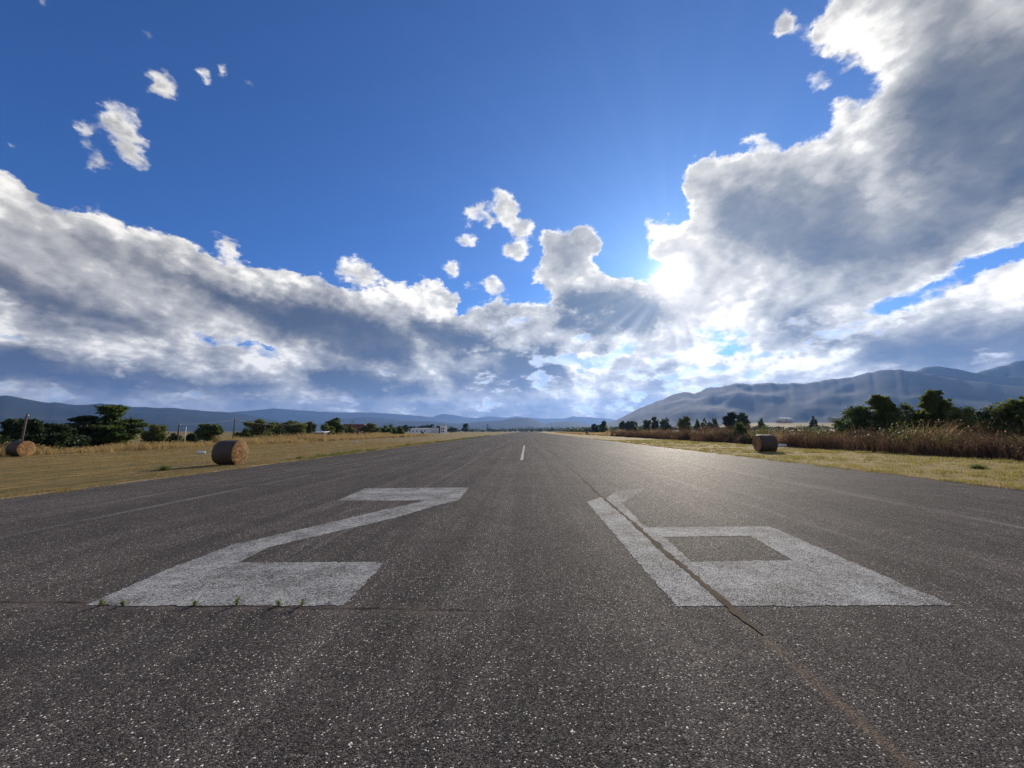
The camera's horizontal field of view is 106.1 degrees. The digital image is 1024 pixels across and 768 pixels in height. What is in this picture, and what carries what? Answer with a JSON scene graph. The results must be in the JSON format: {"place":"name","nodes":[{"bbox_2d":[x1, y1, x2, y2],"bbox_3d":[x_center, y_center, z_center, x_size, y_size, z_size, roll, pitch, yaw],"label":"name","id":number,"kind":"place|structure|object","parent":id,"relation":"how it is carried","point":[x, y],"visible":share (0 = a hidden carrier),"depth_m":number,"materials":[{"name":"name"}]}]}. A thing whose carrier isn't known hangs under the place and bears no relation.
{"place":"outdoors","nodes":[
{"label":"outdoors","id":0,"kind":"place"},
{"bbox_2d":[0,395,320,430],"bbox_3d":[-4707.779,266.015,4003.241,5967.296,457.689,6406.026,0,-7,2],"label":"mountain","id":1,"kind":"structure","parent":0,"point":[12,407],"depth_m":3764.26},
{"bbox_2d":[0,433,433,456],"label":"tall dry grass","id":2,"kind":"structure","parent":0,"point":[113,447],"depth_m":43.65,"materials":[{"name":"beige plant"}]},
{"bbox_2d":[0,441,441,496],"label":"mown grass","id":3,"kind":"structure","parent":0,"point":[277,451],"depth_m":28.99,"materials":[{"name":"plant"}]},
{"bbox_2d":[205,432,394,443],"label":"tall dry grass","id":4,"kind":"structure","parent":0,"point":[295,436],"depth_m":76.69,"materials":[{"name":"beige plant"}]},
{"bbox_2d":[233,408,470,423],"bbox_3d":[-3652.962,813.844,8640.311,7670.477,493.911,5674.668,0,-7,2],"label":"mountain","id":5,"kind":"structure","parent":0,"point":[301,416],"depth_m":8419.78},
{"bbox_2d":[316,417,403,429],"bbox_3d":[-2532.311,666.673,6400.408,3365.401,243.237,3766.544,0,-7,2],"label":"mountain","id":6,"kind":"structure","parent":0,"point":[361,420],"depth_m":6209.35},
{"bbox_2d":[321,418,590,430],"bbox_3d":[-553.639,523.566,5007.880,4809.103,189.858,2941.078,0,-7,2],"label":"mountain","id":7,"kind":"structure","parent":0,"point":[516,423],"depth_m":4922.81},
{"bbox_2d":[0,431,1023,498],"bbox_3d":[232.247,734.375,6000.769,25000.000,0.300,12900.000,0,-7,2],"label":"ground","id":8,"kind":"structure","parent":0,"point":[26,481],"depth_m":22.68,"materials":[{"name":"yellow plant"}]},
{"bbox_2d":[0,435,21,454],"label":"bush","id":9,"kind":"object","parent":8,"relation":"on","point":[4,438],"visible":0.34,"depth_m":31.47,"materials":[{"name":"green plant"}]},
{"bbox_2d":[5,441,35,456],"bbox_3d":[-38.326,5.052,29.997,1.080,1.270,1.269,0,-7,-2],"label":"hay bale","id":10,"kind":"object","parent":8,"relation":"on","point":[20,448],"visible":1,"depth_m":29.70,"materials":[{"name":"plant"}]},
{"bbox_2d":[20,414,28,440],"bbox_3d":[-41.358,4.339,32.538,0.515,3.610,0.200,0,-7,2],"label":"utility pole","id":11,"kind":"object","parent":8,"relation":"on","point":[24,427],"visible":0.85,"depth_m":32.58,"materials":[{"name":"brown wood"}]},
{"bbox_2d":[0,418,53,445],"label":"broadleaf tree","id":12,"kind":"object","parent":8,"relation":"on","point":[35,432],"visible":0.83,"depth_m":33.43,"materials":[{"name":"green plant"}]},
{"bbox_2d":[41,423,72,448],"bbox_3d":[-42.617,4.960,35.498,3.670,2.883,2.537,0,-7,2],"label":"broadleaf tree","id":13,"kind":"object","parent":8,"relation":"on","point":[58,437],"visible":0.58,"depth_m":35.23,"materials":[{"name":"green plant"}]},
{"bbox_2d":[62,427,91,449],"bbox_3d":[-43.715,5.362,37.508,3.626,2.643,3.090,0,-7,2],"label":"bush","id":14,"kind":"object","parent":8,"relation":"on","point":[78,441],"visible":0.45,"depth_m":37.70,"materials":[{"name":"green plant"}]},
{"bbox_2d":[60,415,106,446],"bbox_3d":[-45.538,5.133,40.481,5.038,3.746,4.065,0,-7,2],"label":"broadleaf tree","id":15,"kind":"object","parent":8,"relation":"on","point":[82,423],"visible":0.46,"depth_m":40.25,"materials":[{"name":"green plant"}]},
{"bbox_2d":[86,404,149,446],"bbox_3d":[-44.221,4.714,42.563,5.947,5.085,5.563,0,-7,2],"label":"broadleaf tree","id":16,"kind":"object","parent":8,"relation":"on","point":[121,430],"visible":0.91,"depth_m":42.08,"materials":[{"name":"green plant"}]},
{"bbox_2d":[137,423,169,443],"bbox_3d":[-46.213,6.564,49.610,3.514,3.118,2.901,0,-7,2],"label":"bush","id":17,"kind":"object","parent":8,"relation":"on","point":[156,433],"visible":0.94,"depth_m":49.18,"materials":[{"name":"green plant"}]},
{"bbox_2d":[157,465,175,470],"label":"grass tuft","id":18,"kind":"object","parent":8,"relation":"on","point":[163,468],"visible":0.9,"depth_m":17.87,"materials":[{"name":"green plant"}]},
{"bbox_2d":[165,433,183,443],"bbox_3d":[-46.904,7.685,53.544,2.368,1.849,2.096,0,-7,2],"label":"bush","id":19,"kind":"object","parent":8,"relation":"on","point":[174,437],"visible":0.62,"depth_m":53.27,"materials":[{"name":"green plant"}]},
{"bbox_2d":[176,423,179,441],"bbox_3d":[-44.066,6.783,50.771,0.220,3.162,0.296,10,-12,-54],"label":"utility pole","id":20,"kind":"object","parent":8,"relation":"on","point":[178,432],"visible":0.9,"depth_m":50.76,"materials":[{"name":"brown wood"}]},
{"bbox_2d":[183,433,200,442],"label":"bush","id":21,"kind":"object","parent":8,"relation":"on","point":[193,437],"visible":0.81,"depth_m":56.05,"materials":[{"name":"green plant"}]},
{"bbox_2d":[192,423,224,443],"bbox_3d":[-47.493,7.726,59.902,5.249,3.305,3.716,0,-7,2],"label":"broadleaf tree","id":22,"kind":"object","parent":8,"relation":"on","point":[206,432],"visible":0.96,"depth_m":59.44,"materials":[{"name":"green plant"}]},
{"bbox_2d":[211,440,248,464],"bbox_3d":[-15.471,3.770,21.143,1.298,1.363,1.386,0,-7,0],"label":"hay bale","id":23,"kind":"object","parent":8,"relation":"on","point":[230,452],"visible":0.98,"depth_m":20.70,"materials":[{"name":"plant"}]},
{"bbox_2d":[0,439,461,498],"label":"straw edge","id":24,"kind":"object","parent":8,"relation":"on","point":[81,488],"visible":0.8,"depth_m":15.52,"materials":[{"name":"beige plant"}]},
{"bbox_2d":[232,428,255,438],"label":"bush","id":25,"kind":"object","parent":8,"relation":"on","point":[244,432],"visible":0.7,"depth_m":67.52,"materials":[{"name":"green plant"}]},
{"bbox_2d":[242,419,278,437],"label":"broadleaf tree","id":26,"kind":"object","parent":8,"relation":"on","point":[256,428],"visible":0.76,"depth_m":71.36,"materials":[{"name":"green plant"}]},
{"bbox_2d":[269,422,289,437],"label":"broadleaf tree","id":27,"kind":"object","parent":8,"relation":"on","point":[277,431],"visible":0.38,"depth_m":75.46,"materials":[{"name":"green plant"}]},
{"bbox_2d":[279,420,307,435],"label":"broadleaf tree","id":28,"kind":"object","parent":8,"relation":"on","point":[298,428],"visible":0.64,"depth_m":81.13,"materials":[{"name":"green plant"}]},
{"bbox_2d":[303,421,316,436],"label":"broadleaf tree","id":29,"kind":"object","parent":8,"relation":"on","point":[314,425],"visible":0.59,"depth_m":91.27,"materials":[{"name":"green plant"}]},
{"bbox_2d":[312,431,330,436],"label":"shed","id":30,"kind":"structure","parent":8,"relation":"on","point":[321,432],"depth_m":92.37,"materials":[{"name":"white paint"}]},
{"bbox_2d":[319,423,335,434],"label":"bush","id":31,"kind":"object","parent":8,"relation":"on","point":[325,427],"visible":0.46,"depth_m":95.81,"materials":[{"name":"green plant"}]},
{"bbox_2d":[324,417,346,434],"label":"broadleaf tree","id":32,"kind":"object","parent":8,"relation":"on","point":[337,425],"visible":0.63,"depth_m":103.20,"materials":[{"name":"green plant"}]},
{"bbox_2d":[345,425,355,435],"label":"bush","id":33,"kind":"object","parent":8,"relation":"on","point":[350,430],"visible":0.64,"depth_m":103.83,"materials":[{"name":"green plant"}]},
{"bbox_2d":[343,423,364,434],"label":"house","id":34,"kind":"structure","parent":8,"relation":"on","point":[357,426],"depth_m":128.13,"materials":[{"name":"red tile"}]},
{"bbox_2d":[358,423,380,433],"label":"broadleaf tree","id":35,"kind":"object","parent":8,"relation":"on","point":[370,428],"visible":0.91,"depth_m":126.42,"materials":[{"name":"green plant"}]},
{"bbox_2d":[378,425,391,433],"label":"bush","id":36,"kind":"object","parent":8,"relation":"on","point":[387,431],"visible":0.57,"depth_m":140.18,"materials":[{"name":"green plant"}]},
{"bbox_2d":[282,435,490,460],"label":"edge grass","id":37,"kind":"structure","parent":8,"relation":"on","point":[340,453],"depth_m":33.92,"materials":[{"name":"plant"}]},
{"bbox_2d":[389,424,397,434],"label":"bush","id":38,"kind":"object","parent":8,"relation":"on","point":[394,430],"visible":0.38,"depth_m":152.99,"materials":[{"name":"green plant"}]},
{"bbox_2d":[396,425,404,433],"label":"bush","id":39,"kind":"object","parent":8,"relation":"on","point":[400,429],"visible":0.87,"depth_m":156.52,"materials":[{"name":"green plant"}]},
{"bbox_2d":[401,425,409,432],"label":"broadleaf tree","id":40,"kind":"object","parent":8,"relation":"on","point":[406,428],"visible":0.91,"depth_m":400.91,"materials":[{"name":"green plant"}]},
{"bbox_2d":[410,428,438,432],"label":"hangar","id":41,"kind":"structure","parent":8,"relation":"on","point":[425,430],"depth_m":330.69,"materials":[{"name":"white paint"}]},
{"bbox_2d":[436,425,447,432],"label":"tower building","id":42,"kind":"structure","parent":8,"relation":"on","point":[442,428],"depth_m":329.33,"materials":[{"name":"white paint"}]},
{"bbox_2d":[447,427,456,432],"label":"bush","id":43,"kind":"object","parent":8,"relation":"on","point":[450,429],"visible":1,"depth_m":477.70,"materials":[{"name":"green plant"}]},
{"bbox_2d":[461,423,468,431],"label":"poplar tree","id":44,"kind":"object","parent":8,"relation":"on","point":[464,428],"visible":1,"depth_m":478.16,"materials":[{"name":"green plant"}]},
{"bbox_2d":[379,424,590,431],"bbox_3d":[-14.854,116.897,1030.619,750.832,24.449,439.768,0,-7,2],"label":"treeline","id":45,"kind":"object","parent":8,"relation":"on","point":[518,429],"visible":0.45,"depth_m":876.17,"materials":[{"name":"green plant"}]},
{"bbox_2d":[0,432,1023,767],"bbox_3d":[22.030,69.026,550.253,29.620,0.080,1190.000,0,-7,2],"label":"runway","id":46,"kind":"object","parent":8,"relation":"on","point":[510,608],"visible":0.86,"depth_m":3.50,"materials":[{"name":"grey asphalt"}]},
{"bbox_2d":[233,593,243,605],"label":"weed","id":47,"kind":"object","parent":46,"relation":"on","point":[237,600],"visible":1,"depth_m":4.01,"materials":[{"name":"green plant"}]},
{"bbox_2d":[87,487,468,605],"bbox_3d":[-3.126,2.806,8.167,3.342,0.001,8.505,0,-7,2],"label":"painted number","id":48,"kind":"object","parent":46,"relation":"on","point":[222,576],"visible":1,"depth_m":4.82,"materials":[{"name":"white paint"}]},
{"bbox_2d":[520,445,524,459],"bbox_3d":[1.074,6.221,36.136,0.278,0.001,24.748,0,-7,2],"label":"line dash","id":49,"kind":"object","parent":46,"relation":"on","point":[522,454],"visible":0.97,"depth_m":29.59,"materials":[{"name":"white paint"}]},
{"bbox_2d":[549,450,762,633],"bbox_3d":[3.286,5.617,31.222,0.160,0.001,56.050,0,-7,2],"label":"paving joint","id":50,"kind":"object","parent":46,"relation":"on","point":[724,601],"visible":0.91,"depth_m":4.84,"materials":[{"name":"black asphalt"}]},
{"bbox_2d":[588,489,952,606],"bbox_3d":[3.375,2.788,8.019,3.101,0.001,8.281,0,-7,2],"label":"painted number","id":51,"kind":"object","parent":46,"relation":"on","point":[807,574],"visible":1,"depth_m":4.88,"materials":[{"name":"white paint"}]},
{"bbox_2d":[591,424,599,432],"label":"bush","id":52,"kind":"object","parent":8,"relation":"on","point":[594,427],"visible":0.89,"depth_m":294.12,"materials":[{"name":"green plant"}]},
{"bbox_2d":[598,421,607,431],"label":"broadleaf tree","id":53,"kind":"object","parent":8,"relation":"on","point":[602,427],"visible":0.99,"depth_m":255.14,"materials":[{"name":"green plant"}]},
{"bbox_2d":[560,426,650,432],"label":"scrub","id":54,"kind":"object","parent":8,"relation":"on","point":[583,430],"visible":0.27,"depth_m":296.25,"materials":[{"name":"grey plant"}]},
{"bbox_2d":[618,420,626,430],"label":"broadleaf tree","id":55,"kind":"object","parent":8,"relation":"on","point":[622,425],"visible":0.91,"depth_m":235.65,"materials":[{"name":"green plant"}]},
{"bbox_2d":[625,421,632,430],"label":"broadleaf tree","id":56,"kind":"object","parent":8,"relation":"on","point":[628,425],"visible":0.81,"depth_m":234.94,"materials":[{"name":"green plant"}]},
{"bbox_2d":[630,421,637,431],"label":"broadleaf tree","id":57,"kind":"object","parent":8,"relation":"on","point":[634,423],"visible":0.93,"depth_m":235.06,"materials":[{"name":"green plant"}]},
{"bbox_2d":[642,420,651,430],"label":"broadleaf tree","id":58,"kind":"object","parent":8,"relation":"on","point":[646,424],"visible":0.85,"depth_m":214.75,"materials":[{"name":"green plant"}]},
{"bbox_2d":[651,416,658,430],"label":"broadleaf tree","id":59,"kind":"object","parent":8,"relation":"on","point":[654,424],"visible":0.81,"depth_m":215.65,"materials":[{"name":"green plant"}]},
{"bbox_2d":[659,417,673,431],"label":"broadleaf tree","id":60,"kind":"object","parent":8,"relation":"on","point":[665,424],"visible":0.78,"depth_m":209.42,"materials":[{"name":"green plant"}]},
{"bbox_2d":[676,416,692,430],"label":"broadleaf tree","id":61,"kind":"object","parent":8,"relation":"on","point":[684,422],"visible":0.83,"depth_m":146.39,"materials":[{"name":"green plant"}]},
{"bbox_2d":[693,419,700,429],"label":"bush","id":62,"kind":"object","parent":8,"relation":"on","point":[696,425],"visible":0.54,"depth_m":185.17,"materials":[{"name":"green plant"}]},
{"bbox_2d":[700,418,711,428],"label":"bush","id":63,"kind":"object","parent":8,"relation":"on","point":[704,424],"visible":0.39,"depth_m":185.49,"materials":[{"name":"green plant"}]},
{"bbox_2d":[710,418,719,431],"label":"bush","id":64,"kind":"object","parent":8,"relation":"on","point":[714,420],"visible":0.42,"depth_m":184.98,"materials":[{"name":"green plant"}]},
{"bbox_2d":[721,412,736,430],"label":"broadleaf tree","id":65,"kind":"object","parent":8,"relation":"on","point":[729,419],"visible":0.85,"depth_m":145.62,"materials":[{"name":"green plant"}]},
{"bbox_2d":[731,422,747,437],"bbox_3d":[32.168,6.848,54.127,2.141,3.048,3.914,0,-7,2],"label":"bush","id":66,"kind":"object","parent":8,"relation":"on","point":[739,428],"visible":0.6,"depth_m":53.87,"materials":[{"name":"green plant"}]},
{"bbox_2d":[735,412,750,430],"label":"broadleaf tree","id":67,"kind":"object","parent":8,"relation":"on","point":[742,418],"visible":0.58,"depth_m":145.17,"materials":[{"name":"green plant"}]},
{"bbox_2d":[757,418,765,429],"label":"bush","id":68,"kind":"object","parent":8,"relation":"on","point":[761,423],"visible":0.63,"depth_m":184.27,"materials":[{"name":"green plant"}]},
{"bbox_2d":[752,435,778,451],"bbox_3d":[21.287,4.999,32.389,1.562,1.466,1.459,-1,-7,5],"label":"hay bale","id":69,"kind":"object","parent":8,"relation":"on","point":[765,443],"visible":1,"depth_m":31.85,"materials":[{"name":"plant"}]},
{"bbox_2d":[695,425,837,434],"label":"field hedge","id":70,"kind":"object","parent":8,"relation":"on","point":[787,431],"visible":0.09,"depth_m":143.92,"materials":[{"name":"green plant"}]},
{"bbox_2d":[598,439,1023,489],"bbox_3d":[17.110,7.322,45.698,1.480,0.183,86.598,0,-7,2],"label":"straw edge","id":71,"kind":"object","parent":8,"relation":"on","point":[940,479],"visible":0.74,"depth_m":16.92,"materials":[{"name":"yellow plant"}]},
{"bbox_2d":[604,418,1019,451],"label":"pale reeds","id":72,"kind":"object","parent":8,"relation":"on","point":[951,430],"visible":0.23,"depth_m":29.41,"materials":[{"name":"plant"}]},
{"bbox_2d":[807,416,817,429],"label":"bush","id":73,"kind":"object","parent":8,"relation":"on","point":[812,422],"visible":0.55,"depth_m":164.12,"materials":[{"name":"green plant"}]},
{"bbox_2d":[616,424,1016,435],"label":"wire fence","id":74,"kind":"object","parent":8,"relation":"on","point":[838,427],"visible":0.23,"depth_m":36.35,"materials":[{"name":"grey metal"}]},
{"bbox_2d":[610,424,1023,460],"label":"dry weeds","id":75,"kind":"object","parent":8,"relation":"on","point":[826,442],"visible":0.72,"depth_m":28.73,"materials":[{"name":"brown plant"}]},
{"bbox_2d":[619,419,1023,458],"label":"weed stalks","id":76,"kind":"object","parent":8,"relation":"on","point":[750,430],"visible":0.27,"depth_m":40.15,"materials":[{"name":"plant"}]},
{"bbox_2d":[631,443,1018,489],"bbox_3d":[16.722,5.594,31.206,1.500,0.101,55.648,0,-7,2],"label":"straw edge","id":77,"kind":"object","parent":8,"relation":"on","point":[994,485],"visible":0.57,"depth_m":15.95,"materials":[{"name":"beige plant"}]},
{"bbox_2d":[831,404,870,436],"bbox_3d":[35.399,4.257,39.223,4.304,4.580,4.054,0,-7,2],"label":"bush","id":78,"kind":"object","parent":8,"relation":"on","point":[851,415],"visible":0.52,"depth_m":39.36,"materials":[{"name":"green plant"}]},
{"bbox_2d":[686,420,1023,454],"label":"weed thicket","id":79,"kind":"object","parent":8,"relation":"on","point":[777,432],"visible":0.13,"depth_m":30.23,"materials":[{"name":"brown plant"}]},
{"bbox_2d":[848,394,904,432],"bbox_3d":[36.358,3.666,37.852,5.436,5.426,4.334,0,-7,2],"label":"tree","id":80,"kind":"object","parent":8,"relation":"on","point":[885,408],"visible":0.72,"depth_m":37.53,"materials":[{"name":"green plant"}]},
{"bbox_2d":[885,401,914,433],"bbox_3d":[36.452,3.857,35.524,3.429,4.477,4.218,0,-7,2],"label":"bush","id":81,"kind":"object","parent":8,"relation":"on","point":[905,408],"visible":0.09,"depth_m":35.46,"materials":[{"name":"green plant"}]},
{"bbox_2d":[896,389,958,435],"bbox_3d":[36.353,3.081,33.097,4.659,5.431,4.587,5,-9,-35],"label":"tree","id":82,"kind":"object","parent":8,"relation":"on","point":[935,404],"visible":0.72,"depth_m":32.77,"materials":[{"name":"green plant"}]},
{"bbox_2d":[936,406,984,440],"bbox_3d":[36.164,3.549,30.309,4.156,3.825,4.315,0,-7,2],"label":"bush","id":83,"kind":"object","parent":8,"relation":"on","point":[956,414],"visible":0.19,"depth_m":30.47,"materials":[{"name":"green plant"}]},
{"bbox_2d":[967,463,988,468],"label":"grass tuft","id":84,"kind":"object","parent":8,"relation":"on","point":[978,466],"visible":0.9,"depth_m":17.47,"materials":[{"name":"green plant"}]},
{"bbox_2d":[954,405,1015,440],"bbox_3d":[35.106,3.354,27.883,3.198,3.624,4.188,4,-8,-29],"label":"bush","id":85,"kind":"object","parent":8,"relation":"on","point":[980,416],"visible":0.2,"depth_m":28.16,"materials":[{"name":"green plant"}]},
{"bbox_2d":[974,398,1023,440],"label":"bush","id":86,"kind":"object","parent":8,"relation":"on","point":[1003,411],"visible":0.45,"depth_m":26.93,"materials":[{"name":"green plant"}]},
{"bbox_2d":[1003,396,1023,436],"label":"tree","id":87,"kind":"object","parent":8,"relation":"on","point":[1020,420],"visible":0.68,"depth_m":26.09,"materials":[{"name":"green plant"}]},
{"bbox_2d":[0,0,1023,419],"label":"sky","id":88,"kind":"structure","parent":0,"point":[545,209],"materials":[{"name":"blue"}]},
{"bbox_2d":[434,414,613,424],"bbox_3d":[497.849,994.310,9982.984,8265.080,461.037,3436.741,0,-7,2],"label":"mountain","id":89,"kind":"structure","parent":0,"point":[590,420],"depth_m":10137.23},
{"bbox_2d":[555,432,614,435],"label":"tall dry grass","id":90,"kind":"structure","parent":0,"point":[597,434],"depth_m":161.86,"materials":[{"name":"plant"}]},
{"bbox_2d":[672,423,842,432],"bbox_3d":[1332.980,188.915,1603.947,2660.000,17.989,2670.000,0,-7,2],"label":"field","id":91,"kind":"structure","parent":0,"point":[782,425],"depth_m":577.18,"materials":[{"name":"beige plant"}]},
{"bbox_2d":[613,425,838,429],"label":"field hedge","id":92,"kind":"object","parent":91,"relation":"on","point":[768,427],"visible":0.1,"depth_m":408.52,"materials":[{"name":"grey plant"}]},
{"bbox_2d":[775,417,792,422],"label":"farm building","id":93,"kind":"structure","parent":91,"relation":"on","point":[783,420],"depth_m":664.97,"materials":[{"name":"white paint"}]},
{"bbox_2d":[827,417,840,422],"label":"farm building","id":94,"kind":"structure","parent":91,"relation":"on","point":[830,419],"depth_m":692.17,"materials":[{"name":"white paint"}]},
{"bbox_2d":[606,369,1023,428],"bbox_3d":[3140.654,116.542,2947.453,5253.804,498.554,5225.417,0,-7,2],"label":"mountain","id":95,"kind":"structure","parent":0,"point":[822,401],"depth_m":2806.11,"materials":[{"name":"grey stone"}]},
{"bbox_2d":[917,366,1023,385],"bbox_3d":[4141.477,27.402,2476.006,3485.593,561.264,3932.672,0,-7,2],"label":"mountain","id":96,"kind":"structure","parent":0,"point":[971,376],"depth_m":3096.92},
{"bbox_2d":[978,360,1023,376],"bbox_3d":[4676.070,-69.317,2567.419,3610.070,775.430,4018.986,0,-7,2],"label":"mountain","id":97,"kind":"structure","parent":0,"point":[1016,368],"depth_m":3260.82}
]}

